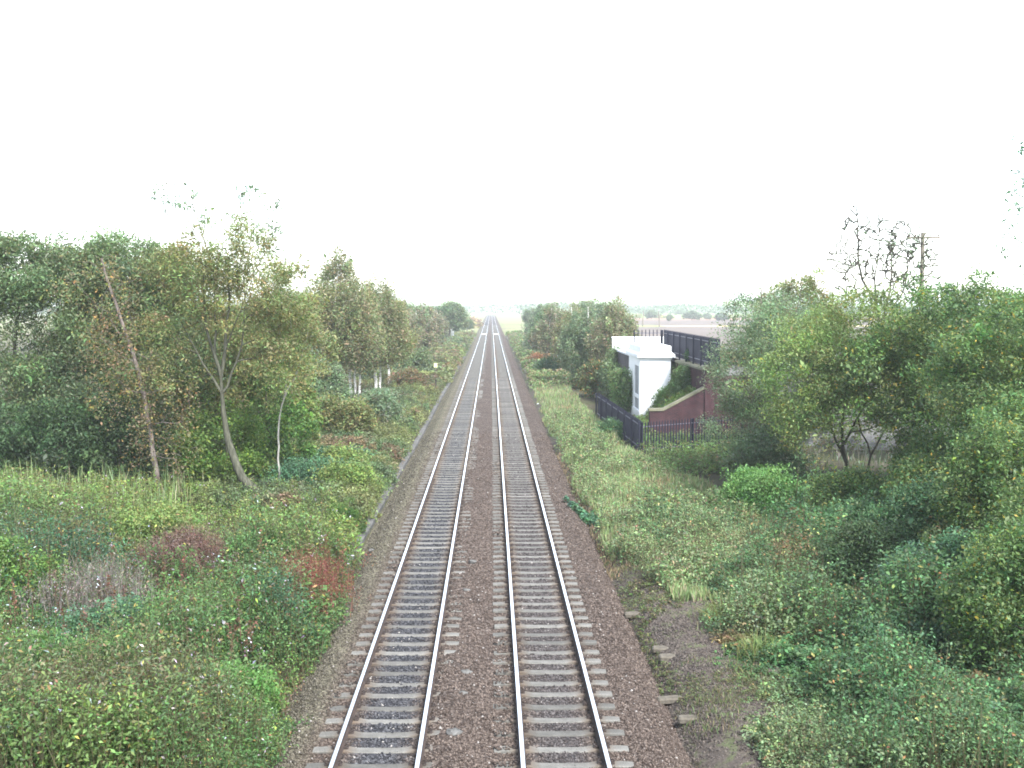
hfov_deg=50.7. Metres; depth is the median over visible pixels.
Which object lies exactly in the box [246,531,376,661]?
red dock
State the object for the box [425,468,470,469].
concrete sleeper
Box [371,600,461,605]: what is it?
concrete sleeper
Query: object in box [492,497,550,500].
concrete sleeper
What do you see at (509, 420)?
concrete sleeper
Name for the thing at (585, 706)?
concrete sleeper
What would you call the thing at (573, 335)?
birch tree
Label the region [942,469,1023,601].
elder shrub
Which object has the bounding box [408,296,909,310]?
hills
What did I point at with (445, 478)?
concrete sleeper
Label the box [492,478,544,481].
concrete sleeper
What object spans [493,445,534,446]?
concrete sleeper
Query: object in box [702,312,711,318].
hedgerow tree
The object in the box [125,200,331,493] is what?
curved willow
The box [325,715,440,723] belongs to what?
concrete sleeper
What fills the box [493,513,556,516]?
concrete sleeper
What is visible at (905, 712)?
brambles
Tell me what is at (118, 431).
sallow bush
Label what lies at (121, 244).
willow tree
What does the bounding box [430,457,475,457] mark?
concrete sleeper
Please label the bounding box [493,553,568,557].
concrete sleeper
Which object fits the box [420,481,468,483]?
concrete sleeper
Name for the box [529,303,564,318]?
broadleaf tree
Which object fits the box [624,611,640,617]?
old timber
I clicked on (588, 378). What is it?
hawthorn bush
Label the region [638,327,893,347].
ploughed field
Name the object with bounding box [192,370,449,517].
bank weeds
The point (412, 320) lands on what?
birch tree
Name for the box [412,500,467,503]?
concrete sleeper
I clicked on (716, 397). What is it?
side wall
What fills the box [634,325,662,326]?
grass strip
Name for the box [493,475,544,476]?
concrete sleeper
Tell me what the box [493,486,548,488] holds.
concrete sleeper
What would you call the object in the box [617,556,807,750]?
cess grass
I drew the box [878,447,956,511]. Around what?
elder shrub
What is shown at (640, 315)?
field hedge
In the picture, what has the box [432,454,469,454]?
concrete sleeper
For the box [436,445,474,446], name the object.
concrete sleeper
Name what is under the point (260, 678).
bramble mound
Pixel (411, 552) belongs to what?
concrete sleeper
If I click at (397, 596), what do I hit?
concrete sleeper
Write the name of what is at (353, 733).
concrete sleeper
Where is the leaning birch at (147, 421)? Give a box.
[49,246,205,496]
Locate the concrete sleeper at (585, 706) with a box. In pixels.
[493,701,614,710]
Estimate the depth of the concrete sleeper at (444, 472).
53.46 m
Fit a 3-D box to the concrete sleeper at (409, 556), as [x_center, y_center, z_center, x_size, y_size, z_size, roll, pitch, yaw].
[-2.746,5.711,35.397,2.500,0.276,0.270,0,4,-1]
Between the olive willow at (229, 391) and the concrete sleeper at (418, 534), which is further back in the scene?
the olive willow at (229, 391)
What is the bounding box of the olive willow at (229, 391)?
[86,240,280,463]
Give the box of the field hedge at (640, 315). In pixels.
[626,314,960,317]
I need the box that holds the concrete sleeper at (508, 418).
[492,418,525,418]
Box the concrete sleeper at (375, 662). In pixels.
[347,657,452,665]
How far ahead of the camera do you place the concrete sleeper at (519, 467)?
54.95 m
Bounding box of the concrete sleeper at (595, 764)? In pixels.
[494,758,633,767]
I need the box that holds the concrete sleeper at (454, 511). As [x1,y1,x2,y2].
[408,510,468,513]
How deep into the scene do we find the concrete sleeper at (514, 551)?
36.11 m
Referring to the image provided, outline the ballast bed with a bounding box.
[262,315,692,767]
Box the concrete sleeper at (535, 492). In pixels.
[492,491,548,494]
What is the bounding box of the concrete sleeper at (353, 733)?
[319,728,439,737]
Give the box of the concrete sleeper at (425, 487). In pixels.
[418,486,472,489]
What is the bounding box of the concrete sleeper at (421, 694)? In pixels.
[334,690,440,698]
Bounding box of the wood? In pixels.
[2,301,990,314]
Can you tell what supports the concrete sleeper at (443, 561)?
on the ballast bed
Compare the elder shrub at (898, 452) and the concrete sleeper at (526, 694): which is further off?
the elder shrub at (898, 452)
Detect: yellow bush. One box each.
[307,456,390,498]
[320,439,382,464]
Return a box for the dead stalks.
[11,548,173,629]
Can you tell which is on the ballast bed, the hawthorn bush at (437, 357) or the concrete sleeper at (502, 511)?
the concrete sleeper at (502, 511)
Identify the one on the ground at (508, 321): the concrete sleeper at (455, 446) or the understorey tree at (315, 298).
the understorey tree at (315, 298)
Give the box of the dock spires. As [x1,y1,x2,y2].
[4,505,307,736]
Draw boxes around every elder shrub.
[796,460,891,512]
[805,516,914,588]
[812,487,890,543]
[840,602,956,671]
[852,470,956,548]
[874,521,979,608]
[877,422,962,499]
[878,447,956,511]
[883,430,961,480]
[917,405,1023,553]
[932,515,1023,678]
[936,378,1023,526]
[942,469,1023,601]
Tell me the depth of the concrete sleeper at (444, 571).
33.25 m
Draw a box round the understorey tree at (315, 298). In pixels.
[171,253,330,449]
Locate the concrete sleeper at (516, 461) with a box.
[492,460,538,461]
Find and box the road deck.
[613,348,731,355]
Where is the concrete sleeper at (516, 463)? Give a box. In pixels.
[492,462,539,463]
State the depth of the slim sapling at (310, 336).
46.34 m
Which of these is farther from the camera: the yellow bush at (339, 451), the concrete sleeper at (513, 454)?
the concrete sleeper at (513, 454)
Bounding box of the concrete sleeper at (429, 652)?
[351,648,455,655]
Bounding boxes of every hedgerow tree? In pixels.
[644,310,657,318]
[666,314,674,320]
[673,309,685,314]
[681,311,702,319]
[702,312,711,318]
[714,312,728,320]
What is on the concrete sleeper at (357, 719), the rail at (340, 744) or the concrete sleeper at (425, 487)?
the rail at (340, 744)
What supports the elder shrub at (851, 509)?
on the ground at (508, 321)
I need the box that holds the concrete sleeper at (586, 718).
[494,713,619,722]
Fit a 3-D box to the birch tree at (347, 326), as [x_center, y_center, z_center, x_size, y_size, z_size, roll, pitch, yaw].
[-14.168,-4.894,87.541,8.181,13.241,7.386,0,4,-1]
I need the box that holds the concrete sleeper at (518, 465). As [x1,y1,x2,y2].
[493,464,540,465]
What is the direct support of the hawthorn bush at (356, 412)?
on the ground at (508, 321)
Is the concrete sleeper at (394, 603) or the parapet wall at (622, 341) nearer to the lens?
the concrete sleeper at (394, 603)
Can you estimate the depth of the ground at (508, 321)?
51.43 m
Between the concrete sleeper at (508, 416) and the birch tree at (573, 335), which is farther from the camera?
the birch tree at (573, 335)
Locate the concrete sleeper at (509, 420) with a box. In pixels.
[492,420,526,420]
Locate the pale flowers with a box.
[0,510,323,767]
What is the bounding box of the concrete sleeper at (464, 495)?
[414,494,471,497]
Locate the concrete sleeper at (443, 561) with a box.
[388,558,465,563]
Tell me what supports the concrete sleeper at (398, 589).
on the ballast bed
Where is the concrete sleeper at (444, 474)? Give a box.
[423,473,466,474]
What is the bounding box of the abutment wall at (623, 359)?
[614,351,628,372]
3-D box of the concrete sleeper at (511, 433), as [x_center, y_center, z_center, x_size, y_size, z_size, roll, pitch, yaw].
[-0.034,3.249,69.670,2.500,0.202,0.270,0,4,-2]
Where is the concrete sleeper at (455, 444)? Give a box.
[436,444,473,444]
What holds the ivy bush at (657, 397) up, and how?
on the planted slope
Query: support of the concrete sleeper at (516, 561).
on the ballast bed
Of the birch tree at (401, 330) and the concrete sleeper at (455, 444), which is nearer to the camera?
the concrete sleeper at (455, 444)
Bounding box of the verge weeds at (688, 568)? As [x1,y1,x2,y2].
[543,406,821,592]
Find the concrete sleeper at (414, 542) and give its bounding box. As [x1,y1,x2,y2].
[396,540,458,544]
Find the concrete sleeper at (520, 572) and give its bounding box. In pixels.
[494,569,574,573]
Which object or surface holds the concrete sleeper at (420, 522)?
on the ballast bed
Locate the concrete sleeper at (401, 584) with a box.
[379,581,451,586]
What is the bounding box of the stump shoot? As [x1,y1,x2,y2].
[253,476,276,491]
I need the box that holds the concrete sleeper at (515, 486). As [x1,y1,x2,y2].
[492,483,546,486]
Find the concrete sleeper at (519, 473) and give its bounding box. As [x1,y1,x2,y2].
[494,473,543,473]
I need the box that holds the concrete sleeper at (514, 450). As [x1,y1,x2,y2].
[493,450,536,450]
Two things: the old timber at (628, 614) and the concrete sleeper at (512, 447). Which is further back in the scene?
the concrete sleeper at (512, 447)
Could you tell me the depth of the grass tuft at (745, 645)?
24.80 m
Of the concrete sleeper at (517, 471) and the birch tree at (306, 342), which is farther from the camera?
the birch tree at (306, 342)
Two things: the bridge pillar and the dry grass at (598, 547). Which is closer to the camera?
the dry grass at (598, 547)
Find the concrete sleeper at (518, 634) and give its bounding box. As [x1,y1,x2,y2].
[493,630,592,636]
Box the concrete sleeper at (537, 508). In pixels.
[493,506,554,509]
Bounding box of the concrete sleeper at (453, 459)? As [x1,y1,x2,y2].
[430,459,476,459]
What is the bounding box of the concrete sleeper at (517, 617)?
[493,614,587,620]
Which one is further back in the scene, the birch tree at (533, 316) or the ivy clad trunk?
the birch tree at (533, 316)
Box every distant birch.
[408,305,439,352]
[418,301,445,340]
[432,308,450,336]
[561,305,581,323]
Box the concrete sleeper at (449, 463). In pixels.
[428,462,473,463]
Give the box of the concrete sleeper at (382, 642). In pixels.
[356,639,458,645]
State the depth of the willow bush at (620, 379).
81.57 m
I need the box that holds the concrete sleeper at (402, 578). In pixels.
[381,575,461,580]
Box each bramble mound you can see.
[0,527,75,605]
[2,622,146,691]
[50,591,155,649]
[97,495,211,553]
[187,657,290,716]
[199,591,297,662]
[220,522,310,576]
[257,453,359,486]
[296,443,385,462]
[590,416,622,439]
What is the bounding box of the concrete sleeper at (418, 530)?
[400,528,466,531]
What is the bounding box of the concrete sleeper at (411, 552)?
[392,549,466,553]
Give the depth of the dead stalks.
28.13 m
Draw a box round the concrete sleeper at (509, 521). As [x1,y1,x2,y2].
[493,519,558,523]
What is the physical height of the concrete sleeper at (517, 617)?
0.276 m
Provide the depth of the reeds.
42.69 m
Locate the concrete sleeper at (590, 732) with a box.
[495,726,624,736]
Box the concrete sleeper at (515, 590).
[493,586,579,592]
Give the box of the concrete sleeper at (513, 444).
[493,444,534,444]
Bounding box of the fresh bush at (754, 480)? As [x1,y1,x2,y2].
[704,462,816,517]
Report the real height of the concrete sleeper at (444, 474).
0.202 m
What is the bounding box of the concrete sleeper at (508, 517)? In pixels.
[492,516,556,519]
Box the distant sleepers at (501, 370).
[462,325,513,377]
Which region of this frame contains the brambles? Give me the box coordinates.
[608,449,1023,767]
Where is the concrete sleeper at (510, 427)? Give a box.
[492,427,528,427]
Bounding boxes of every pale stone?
[446,728,462,735]
[461,669,471,673]
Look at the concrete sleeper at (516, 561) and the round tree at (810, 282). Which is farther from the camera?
the round tree at (810, 282)
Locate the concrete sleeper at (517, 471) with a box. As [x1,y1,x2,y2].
[492,471,542,471]
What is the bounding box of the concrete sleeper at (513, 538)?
[493,535,563,539]
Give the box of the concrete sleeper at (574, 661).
[493,656,600,664]
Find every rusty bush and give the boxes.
[385,366,428,386]
[525,351,553,361]
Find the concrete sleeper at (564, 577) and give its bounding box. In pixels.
[494,575,576,579]
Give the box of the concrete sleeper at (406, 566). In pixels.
[387,564,465,568]
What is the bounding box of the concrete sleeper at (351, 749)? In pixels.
[312,743,432,753]
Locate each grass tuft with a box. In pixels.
[695,590,747,623]
[722,621,796,665]
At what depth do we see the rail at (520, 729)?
26.75 m
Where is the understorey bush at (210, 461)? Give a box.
[160,384,284,486]
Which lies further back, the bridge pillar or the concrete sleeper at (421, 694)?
the bridge pillar
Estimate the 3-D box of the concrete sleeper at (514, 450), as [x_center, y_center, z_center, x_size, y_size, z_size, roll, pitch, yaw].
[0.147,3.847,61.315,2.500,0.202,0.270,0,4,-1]
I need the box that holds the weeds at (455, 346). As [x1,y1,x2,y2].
[361,330,476,382]
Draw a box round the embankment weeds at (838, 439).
[720,343,903,452]
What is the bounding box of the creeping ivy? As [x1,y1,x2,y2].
[563,495,601,525]
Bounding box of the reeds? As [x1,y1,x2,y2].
[0,451,205,522]
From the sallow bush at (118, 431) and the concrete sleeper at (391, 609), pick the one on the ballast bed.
the concrete sleeper at (391, 609)
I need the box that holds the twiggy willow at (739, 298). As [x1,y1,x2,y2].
[715,269,823,375]
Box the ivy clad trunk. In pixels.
[269,292,322,444]
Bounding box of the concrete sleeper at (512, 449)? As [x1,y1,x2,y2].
[492,448,535,449]
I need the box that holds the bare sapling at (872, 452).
[832,383,908,467]
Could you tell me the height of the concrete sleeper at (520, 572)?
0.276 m
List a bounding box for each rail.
[328,321,485,767]
[414,316,489,767]
[492,322,526,767]
[494,318,611,767]
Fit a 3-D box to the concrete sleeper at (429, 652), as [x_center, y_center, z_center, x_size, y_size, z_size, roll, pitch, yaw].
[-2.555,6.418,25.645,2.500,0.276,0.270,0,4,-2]
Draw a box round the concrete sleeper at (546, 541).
[493,539,564,543]
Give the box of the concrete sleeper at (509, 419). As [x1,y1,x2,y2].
[492,419,526,419]
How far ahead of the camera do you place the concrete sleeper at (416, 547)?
36.74 m
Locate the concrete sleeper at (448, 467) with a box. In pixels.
[426,466,470,467]
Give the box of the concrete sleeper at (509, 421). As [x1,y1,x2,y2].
[492,421,527,421]
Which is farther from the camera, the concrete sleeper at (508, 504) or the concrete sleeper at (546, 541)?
the concrete sleeper at (508, 504)
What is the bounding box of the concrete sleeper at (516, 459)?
[493,459,538,459]
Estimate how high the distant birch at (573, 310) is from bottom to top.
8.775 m
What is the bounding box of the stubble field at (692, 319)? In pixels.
[631,318,885,319]
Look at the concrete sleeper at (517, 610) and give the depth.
29.13 m
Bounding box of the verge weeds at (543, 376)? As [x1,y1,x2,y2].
[505,330,581,390]
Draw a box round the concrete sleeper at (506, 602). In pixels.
[493,599,582,605]
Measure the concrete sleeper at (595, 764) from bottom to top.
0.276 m
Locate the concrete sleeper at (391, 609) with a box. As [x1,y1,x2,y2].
[368,607,461,613]
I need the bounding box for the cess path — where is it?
[505,335,849,767]
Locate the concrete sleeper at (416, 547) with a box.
[394,544,461,548]
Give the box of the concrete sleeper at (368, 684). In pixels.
[339,679,438,687]
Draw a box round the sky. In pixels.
[0,0,1023,306]
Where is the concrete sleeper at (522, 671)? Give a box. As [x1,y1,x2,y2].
[495,666,605,674]
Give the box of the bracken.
[460,315,483,329]
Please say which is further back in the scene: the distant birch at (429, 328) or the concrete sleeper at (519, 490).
the distant birch at (429, 328)
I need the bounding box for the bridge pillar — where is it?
[626,343,674,416]
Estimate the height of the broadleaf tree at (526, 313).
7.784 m
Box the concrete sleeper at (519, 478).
[492,477,544,478]
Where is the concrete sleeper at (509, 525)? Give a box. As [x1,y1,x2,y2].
[492,523,558,527]
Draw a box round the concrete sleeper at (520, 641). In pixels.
[494,638,596,644]
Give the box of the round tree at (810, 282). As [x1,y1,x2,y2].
[744,265,854,353]
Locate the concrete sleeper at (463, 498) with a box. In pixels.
[414,497,472,500]
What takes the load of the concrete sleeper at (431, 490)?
on the ballast bed
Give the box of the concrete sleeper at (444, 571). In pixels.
[383,569,464,574]
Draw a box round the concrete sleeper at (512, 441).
[492,441,532,441]
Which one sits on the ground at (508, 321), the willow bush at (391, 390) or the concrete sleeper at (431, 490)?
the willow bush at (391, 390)
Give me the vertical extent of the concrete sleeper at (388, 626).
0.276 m
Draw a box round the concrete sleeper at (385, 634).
[359,630,458,636]
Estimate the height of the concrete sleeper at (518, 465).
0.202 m
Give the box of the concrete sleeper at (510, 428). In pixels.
[492,428,528,428]
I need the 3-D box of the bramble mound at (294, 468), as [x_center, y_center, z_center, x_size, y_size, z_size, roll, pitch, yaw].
[-8.742,3.923,47.848,5.405,1.910,3.678,0,4,-1]
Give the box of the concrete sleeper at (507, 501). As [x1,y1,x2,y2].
[492,500,551,502]
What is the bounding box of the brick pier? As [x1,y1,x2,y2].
[700,365,714,432]
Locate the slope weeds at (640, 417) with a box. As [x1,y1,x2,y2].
[631,381,696,433]
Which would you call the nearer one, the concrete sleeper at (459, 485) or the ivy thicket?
the concrete sleeper at (459, 485)
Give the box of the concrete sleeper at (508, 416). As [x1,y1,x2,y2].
[492,416,525,416]
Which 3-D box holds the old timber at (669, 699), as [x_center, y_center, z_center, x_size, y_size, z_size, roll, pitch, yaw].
[3.618,6.762,23.226,1.000,0.105,0.240,-4,3,-3]
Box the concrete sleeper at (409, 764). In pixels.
[305,759,431,767]
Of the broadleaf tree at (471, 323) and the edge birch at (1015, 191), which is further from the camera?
the broadleaf tree at (471, 323)
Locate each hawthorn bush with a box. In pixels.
[313,389,379,435]
[341,387,405,425]
[391,345,441,369]
[426,351,448,364]
[573,358,607,397]
[595,359,619,400]
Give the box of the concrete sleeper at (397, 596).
[374,593,460,598]
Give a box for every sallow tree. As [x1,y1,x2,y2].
[728,278,960,473]
[835,262,1023,450]
[907,282,1023,420]
[910,285,1023,439]
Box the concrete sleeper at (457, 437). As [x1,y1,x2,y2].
[438,436,475,437]
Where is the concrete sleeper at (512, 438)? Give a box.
[492,438,531,438]
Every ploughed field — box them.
[636,320,964,324]
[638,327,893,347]
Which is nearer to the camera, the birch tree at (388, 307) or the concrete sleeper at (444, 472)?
the concrete sleeper at (444, 472)
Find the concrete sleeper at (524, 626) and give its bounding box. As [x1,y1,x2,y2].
[494,621,591,628]
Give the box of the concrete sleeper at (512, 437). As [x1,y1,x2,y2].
[492,436,530,437]
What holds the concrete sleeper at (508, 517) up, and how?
on the ballast bed
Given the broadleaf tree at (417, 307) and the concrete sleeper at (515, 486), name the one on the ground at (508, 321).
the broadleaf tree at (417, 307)
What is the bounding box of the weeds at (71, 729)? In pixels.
[0,456,382,767]
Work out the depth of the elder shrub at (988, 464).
27.74 m
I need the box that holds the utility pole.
[907,232,939,309]
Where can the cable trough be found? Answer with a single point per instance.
(417, 440)
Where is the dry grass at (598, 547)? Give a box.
[555,447,644,579]
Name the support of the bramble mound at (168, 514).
on the ground at (508, 321)
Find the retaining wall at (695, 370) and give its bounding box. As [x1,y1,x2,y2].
[675,360,702,389]
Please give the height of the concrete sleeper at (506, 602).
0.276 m
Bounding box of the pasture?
[631,313,974,317]
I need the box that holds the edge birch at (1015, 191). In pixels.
[990,134,1023,279]
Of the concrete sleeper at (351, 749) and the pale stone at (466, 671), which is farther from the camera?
the pale stone at (466, 671)
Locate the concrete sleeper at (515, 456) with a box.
[493,455,537,456]
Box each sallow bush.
[0,391,118,483]
[52,385,177,486]
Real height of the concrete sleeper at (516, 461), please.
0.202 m
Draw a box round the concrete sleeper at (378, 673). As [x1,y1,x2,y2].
[344,668,443,676]
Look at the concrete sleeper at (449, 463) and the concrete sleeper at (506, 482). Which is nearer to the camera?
the concrete sleeper at (506, 482)
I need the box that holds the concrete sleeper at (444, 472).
[425,471,467,472]
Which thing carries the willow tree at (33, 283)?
on the ground at (508, 321)
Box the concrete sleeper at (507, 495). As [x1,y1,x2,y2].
[493,494,550,497]
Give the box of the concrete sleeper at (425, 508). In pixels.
[409,506,464,509]
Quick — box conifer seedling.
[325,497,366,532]
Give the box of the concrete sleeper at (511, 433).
[492,433,530,433]
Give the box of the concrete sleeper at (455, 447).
[435,447,476,447]
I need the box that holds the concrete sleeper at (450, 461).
[429,461,471,461]
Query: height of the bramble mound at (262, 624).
1.647 m
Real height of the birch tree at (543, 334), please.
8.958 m
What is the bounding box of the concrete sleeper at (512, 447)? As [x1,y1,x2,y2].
[492,447,534,447]
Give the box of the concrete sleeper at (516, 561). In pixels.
[493,558,570,562]
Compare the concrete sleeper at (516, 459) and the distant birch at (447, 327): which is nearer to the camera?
the concrete sleeper at (516, 459)
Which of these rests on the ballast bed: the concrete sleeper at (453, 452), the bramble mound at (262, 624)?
the concrete sleeper at (453, 452)
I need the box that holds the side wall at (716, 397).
[714,375,770,437]
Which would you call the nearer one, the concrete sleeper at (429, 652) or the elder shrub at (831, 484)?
the concrete sleeper at (429, 652)
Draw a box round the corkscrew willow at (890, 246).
[820,200,942,321]
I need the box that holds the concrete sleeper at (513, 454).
[492,453,536,454]
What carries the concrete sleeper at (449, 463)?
on the ballast bed
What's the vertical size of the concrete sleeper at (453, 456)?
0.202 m
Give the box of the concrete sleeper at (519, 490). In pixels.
[493,488,548,491]
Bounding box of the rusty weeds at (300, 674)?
[273,630,329,715]
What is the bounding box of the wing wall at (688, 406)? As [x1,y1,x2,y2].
[648,386,704,437]
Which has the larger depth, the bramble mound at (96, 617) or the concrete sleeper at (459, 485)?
the concrete sleeper at (459, 485)
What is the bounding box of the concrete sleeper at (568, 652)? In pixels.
[494,648,599,654]
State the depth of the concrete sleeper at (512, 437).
67.46 m
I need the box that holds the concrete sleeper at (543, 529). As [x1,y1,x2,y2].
[492,527,560,530]
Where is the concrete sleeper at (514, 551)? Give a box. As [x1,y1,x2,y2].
[493,548,567,552]
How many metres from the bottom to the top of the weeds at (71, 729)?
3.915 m
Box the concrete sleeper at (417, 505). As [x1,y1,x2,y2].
[411,503,463,506]
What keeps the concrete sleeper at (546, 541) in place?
on the ballast bed
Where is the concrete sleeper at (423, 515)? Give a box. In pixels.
[407,513,470,516]
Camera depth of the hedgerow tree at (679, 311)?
899.43 m
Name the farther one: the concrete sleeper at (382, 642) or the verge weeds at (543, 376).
the verge weeds at (543, 376)
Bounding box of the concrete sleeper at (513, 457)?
[493,457,538,458]
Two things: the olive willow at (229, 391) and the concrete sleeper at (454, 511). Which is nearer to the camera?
the concrete sleeper at (454, 511)
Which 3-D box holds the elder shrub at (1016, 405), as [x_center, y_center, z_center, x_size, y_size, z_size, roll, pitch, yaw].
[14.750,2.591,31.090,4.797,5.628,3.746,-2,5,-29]
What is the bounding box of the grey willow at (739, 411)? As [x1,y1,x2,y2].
[692,287,841,461]
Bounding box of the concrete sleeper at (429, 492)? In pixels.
[415,491,472,494]
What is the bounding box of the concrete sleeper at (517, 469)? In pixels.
[492,468,541,469]
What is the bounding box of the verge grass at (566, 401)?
[530,382,843,601]
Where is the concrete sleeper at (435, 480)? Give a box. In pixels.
[421,479,467,481]
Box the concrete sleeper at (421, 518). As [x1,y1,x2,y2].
[406,516,470,519]
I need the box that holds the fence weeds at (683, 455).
[622,428,804,477]
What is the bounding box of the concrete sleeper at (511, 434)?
[492,434,530,434]
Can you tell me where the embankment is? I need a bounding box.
[671,350,960,449]
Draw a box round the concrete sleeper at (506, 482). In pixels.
[493,481,546,483]
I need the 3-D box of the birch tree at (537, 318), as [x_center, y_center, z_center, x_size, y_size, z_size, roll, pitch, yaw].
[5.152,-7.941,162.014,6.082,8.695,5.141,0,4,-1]
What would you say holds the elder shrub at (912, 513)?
on the ground at (508, 321)
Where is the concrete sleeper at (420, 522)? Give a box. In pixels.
[404,520,468,523]
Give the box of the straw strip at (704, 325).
[656,325,867,326]
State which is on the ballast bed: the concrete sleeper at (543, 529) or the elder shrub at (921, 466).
the concrete sleeper at (543, 529)
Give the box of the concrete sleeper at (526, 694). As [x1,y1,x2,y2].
[494,688,611,697]
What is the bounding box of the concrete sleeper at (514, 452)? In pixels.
[492,451,536,452]
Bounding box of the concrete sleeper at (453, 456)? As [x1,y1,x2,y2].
[433,455,475,456]
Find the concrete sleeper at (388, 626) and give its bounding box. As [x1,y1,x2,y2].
[362,622,458,628]
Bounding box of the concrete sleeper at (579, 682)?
[493,678,607,686]
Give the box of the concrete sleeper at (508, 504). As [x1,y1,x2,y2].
[493,503,552,505]
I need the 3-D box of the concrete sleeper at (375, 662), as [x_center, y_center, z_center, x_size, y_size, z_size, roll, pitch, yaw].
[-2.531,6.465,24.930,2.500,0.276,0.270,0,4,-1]
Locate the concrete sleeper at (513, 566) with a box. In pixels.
[493,563,572,568]
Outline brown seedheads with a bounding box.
[118,523,267,607]
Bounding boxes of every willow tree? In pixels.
[0,224,147,465]
[1,216,239,464]
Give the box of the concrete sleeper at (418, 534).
[399,531,459,535]
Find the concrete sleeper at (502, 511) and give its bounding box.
[492,509,554,512]
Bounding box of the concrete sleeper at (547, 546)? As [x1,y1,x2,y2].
[494,544,566,548]
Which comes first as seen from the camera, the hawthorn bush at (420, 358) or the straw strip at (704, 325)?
the hawthorn bush at (420, 358)
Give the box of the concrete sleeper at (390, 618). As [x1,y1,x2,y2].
[366,614,461,620]
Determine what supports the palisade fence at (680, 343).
on the retaining wall at (695, 370)
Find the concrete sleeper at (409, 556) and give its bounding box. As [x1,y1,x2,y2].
[390,554,464,558]
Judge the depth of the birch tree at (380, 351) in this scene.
94.61 m
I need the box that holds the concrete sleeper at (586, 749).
[494,743,628,753]
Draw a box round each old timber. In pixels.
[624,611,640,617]
[652,645,668,652]
[657,695,680,703]
[658,654,675,660]
[677,715,697,723]
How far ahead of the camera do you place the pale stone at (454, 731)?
20.65 m
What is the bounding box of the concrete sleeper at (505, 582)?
[493,580,577,585]
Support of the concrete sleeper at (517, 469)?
on the ballast bed
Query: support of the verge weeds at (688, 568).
on the ground at (508, 321)
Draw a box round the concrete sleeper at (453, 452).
[432,452,475,452]
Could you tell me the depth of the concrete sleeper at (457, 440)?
66.02 m
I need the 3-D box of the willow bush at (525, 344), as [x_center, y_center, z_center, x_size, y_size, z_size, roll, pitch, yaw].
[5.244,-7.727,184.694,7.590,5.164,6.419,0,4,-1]
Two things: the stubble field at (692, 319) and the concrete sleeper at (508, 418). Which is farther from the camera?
the stubble field at (692, 319)
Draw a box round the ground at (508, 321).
[0,309,1009,766]
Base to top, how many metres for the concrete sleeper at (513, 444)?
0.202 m
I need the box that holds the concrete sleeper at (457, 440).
[438,439,476,440]
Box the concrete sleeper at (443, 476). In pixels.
[423,475,466,476]
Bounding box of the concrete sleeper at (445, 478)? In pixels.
[422,477,467,479]
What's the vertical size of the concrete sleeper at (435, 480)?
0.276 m
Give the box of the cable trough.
[340,337,475,575]
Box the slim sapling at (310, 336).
[251,286,345,478]
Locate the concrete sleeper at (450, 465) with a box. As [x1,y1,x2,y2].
[427,464,471,466]
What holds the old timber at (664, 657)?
on the cess path
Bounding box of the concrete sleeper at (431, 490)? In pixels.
[417,488,472,491]
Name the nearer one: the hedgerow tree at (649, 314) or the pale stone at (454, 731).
the pale stone at (454, 731)
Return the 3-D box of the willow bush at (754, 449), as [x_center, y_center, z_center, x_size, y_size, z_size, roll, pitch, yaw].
[11.281,2.998,47.180,4.325,3.427,3.155,0,4,-1]
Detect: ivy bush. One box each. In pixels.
[650,385,669,407]
[658,389,689,406]
[668,362,691,397]
[682,349,691,362]
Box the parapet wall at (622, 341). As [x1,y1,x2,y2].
[611,337,663,347]
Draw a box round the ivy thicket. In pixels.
[229,359,326,464]
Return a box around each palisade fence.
[595,393,641,452]
[633,329,661,343]
[641,415,743,452]
[662,330,719,369]
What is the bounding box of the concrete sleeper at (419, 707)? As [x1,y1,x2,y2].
[330,702,434,711]
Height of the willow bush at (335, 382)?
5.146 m
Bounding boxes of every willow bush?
[274,360,324,414]
[305,349,354,405]
[355,386,400,400]
[521,330,546,350]
[532,355,569,369]
[595,345,628,392]
[607,362,632,412]
[718,415,820,482]
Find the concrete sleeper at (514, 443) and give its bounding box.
[493,442,533,443]
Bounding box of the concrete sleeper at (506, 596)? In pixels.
[493,593,580,598]
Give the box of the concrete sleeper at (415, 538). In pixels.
[398,535,458,539]
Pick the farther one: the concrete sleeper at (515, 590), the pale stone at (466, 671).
the concrete sleeper at (515, 590)
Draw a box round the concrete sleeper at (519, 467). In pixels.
[493,466,540,467]
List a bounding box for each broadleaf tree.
[404,302,432,322]
[431,300,470,335]
[460,319,474,330]
[521,307,534,325]
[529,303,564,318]
[574,298,608,320]
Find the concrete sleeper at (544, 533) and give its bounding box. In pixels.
[493,531,562,534]
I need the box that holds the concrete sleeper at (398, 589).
[376,587,450,592]
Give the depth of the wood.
1017.25 m
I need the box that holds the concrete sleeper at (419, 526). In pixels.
[402,524,469,527]
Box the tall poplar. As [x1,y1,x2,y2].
[140,176,291,301]
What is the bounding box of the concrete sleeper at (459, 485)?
[418,484,467,486]
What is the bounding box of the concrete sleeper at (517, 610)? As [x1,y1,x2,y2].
[493,606,585,612]
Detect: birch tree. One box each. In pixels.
[243,287,313,353]
[300,242,387,382]
[320,274,390,394]
[352,265,419,388]
[377,283,416,384]
[401,299,426,349]
[520,304,546,334]
[526,302,559,350]
[528,300,564,355]
[550,300,587,368]
[556,298,601,381]
[582,292,643,361]
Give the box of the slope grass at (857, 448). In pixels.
[801,443,909,476]

